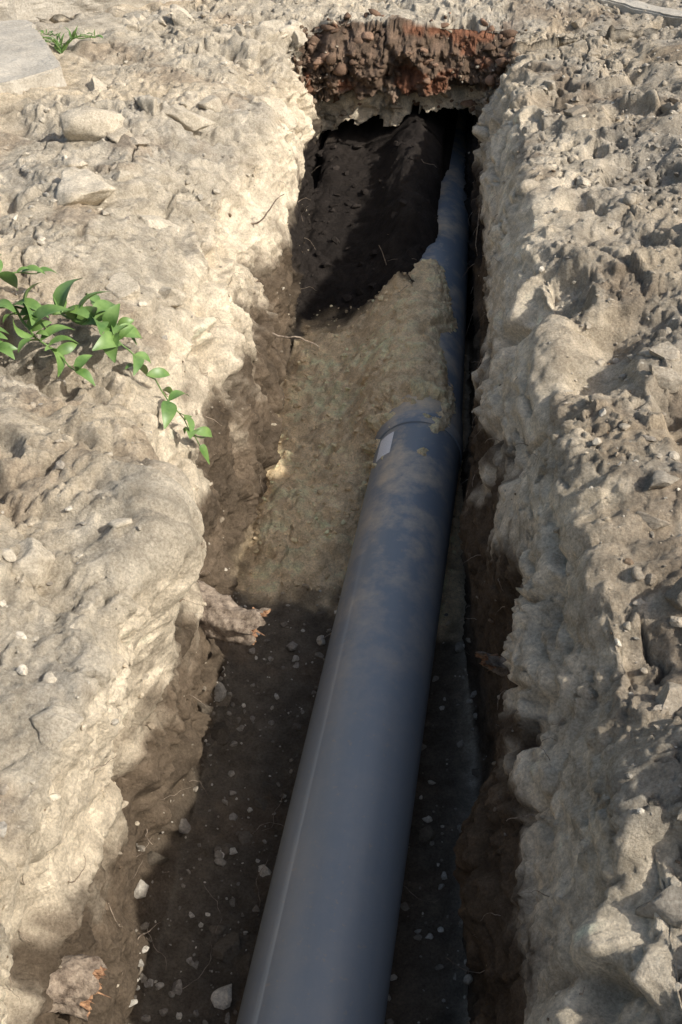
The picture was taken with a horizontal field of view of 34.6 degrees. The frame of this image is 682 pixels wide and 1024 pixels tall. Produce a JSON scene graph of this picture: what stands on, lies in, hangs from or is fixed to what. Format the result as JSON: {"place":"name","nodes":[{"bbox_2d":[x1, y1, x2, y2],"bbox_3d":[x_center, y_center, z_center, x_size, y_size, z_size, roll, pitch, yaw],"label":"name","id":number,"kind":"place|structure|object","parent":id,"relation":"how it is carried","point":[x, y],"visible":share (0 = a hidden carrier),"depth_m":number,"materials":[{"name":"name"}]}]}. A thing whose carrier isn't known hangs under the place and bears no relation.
{"place":"outdoors","nodes":[
{"label":"outdoors","id":0,"kind":"place"},
{"bbox_2d":[0,0,681,1023],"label":"dirt trench","id":1,"kind":"object","parent":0,"point":[608,948],"visible":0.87,"depth_m":3.00,"materials":[{"name":"soil"}]},
{"bbox_2d":[0,20,66,95],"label":"concrete slab","id":2,"kind":"object","parent":1,"relation":"on","point":[28,60],"depth_m":4.56,"materials":[{"name":"beige concrete"}]},
{"bbox_2d":[38,26,103,53],"bbox_3d":[-1.270,-2.152,4.997,0.387,0.124,0.186,4,38,6],"label":"grass tuft","id":3,"kind":"object","parent":1,"relation":"on","point":[63,48],"visible":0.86,"depth_m":5.00,"materials":[{"name":"green plant"}]},
{"bbox_2d":[46,954,106,1022],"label":"bark","id":4,"kind":"object","parent":1,"relation":"in","point":[73,982],"visible":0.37,"depth_m":1.98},
{"bbox_2d":[80,965,106,1022],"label":"torn end","id":5,"kind":"object","parent":4,"relation":"on","point":[95,973],"visible":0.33,"depth_m":2.00,"materials":[{"name":"brown wood"}]},
{"bbox_2d":[0,0,191,21],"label":"concrete curb","id":6,"kind":"structure","parent":1,"relation":"on","point":[30,10],"depth_m":5.48,"materials":[{"name":"beige concrete"}]},
{"bbox_2d":[86,976,110,1002],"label":"splinters","id":7,"kind":"object","parent":1,"relation":"on","point":[97,992],"visible":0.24,"depth_m":2.02,"materials":[{"name":"brown wood"}]},
{"bbox_2d":[0,254,211,464],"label":"weed plant","id":8,"kind":"object","parent":1,"relation":"on","point":[102,315],"visible":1,"depth_m":2.99,"materials":[{"name":"green plant"}]},
{"bbox_2d":[197,580,270,645],"bbox_3d":[-0.346,0.257,2.940,0.361,0.155,0.152,15,41,19],"label":"bark","id":9,"kind":"object","parent":1,"relation":"on","point":[227,618],"visible":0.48,"depth_m":2.88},
{"bbox_2d":[251,609,270,644],"bbox_3d":[-0.223,0.301,2.889,0.067,0.095,0.107,4,38,6],"label":"torn end","id":10,"kind":"object","parent":9,"relation":"attached to","point":[263,614],"visible":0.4,"depth_m":2.88,"materials":[{"name":"brown wood"}]},
{"bbox_2d":[4,62,584,1009],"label":"hair roots","id":11,"kind":"object","parent":1,"relation":"on","point":[326,636],"visible":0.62,"depth_m":2.83,"materials":[{"name":"brown plant"}]},
{"bbox_2d":[0,1,681,976],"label":"dirt clods","id":12,"kind":"object","parent":1,"relation":"on","point":[36,559],"visible":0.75,"depth_m":3.59,"materials":[{"name":"soil"}]},
{"bbox_2d":[0,0,681,1023],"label":"loose stones","id":13,"kind":"object","parent":1,"relation":"on","point":[220,998],"visible":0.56,"depth_m":3.28,"materials":[{"name":"stone"}]},
{"bbox_2d":[236,107,469,1023],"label":"drainage pipe","id":14,"kind":"object","parent":1,"relation":"in","point":[323,953],"visible":0.91,"depth_m":2.72,"materials":[{"name":"plastic"}]},
{"bbox_2d":[358,258,457,485],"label":"spilled sand","id":15,"kind":"structure","parent":14,"relation":"on","point":[420,315],"depth_m":4.11,"materials":[{"name":"beige sand"}]},
{"bbox_2d":[474,651,508,675],"bbox_3d":[0.438,0.374,2.805,0.196,0.087,0.087,-17,41,-21],"label":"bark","id":16,"kind":"object","parent":1,"relation":"on","point":[500,669],"visible":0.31,"depth_m":2.78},
{"bbox_2d":[475,651,495,668],"bbox_3d":[0.367,0.378,2.783,0.057,0.065,0.047,4,38,6],"label":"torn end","id":17,"kind":"object","parent":16,"relation":"on","point":[484,659],"visible":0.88,"depth_m":2.78,"materials":[{"name":"brown wood"}]},
{"bbox_2d":[595,0,681,27],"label":"concrete curb","id":18,"kind":"structure","parent":1,"relation":"on","point":[673,17],"depth_m":5.51,"materials":[{"name":"beige concrete"}]}
]}

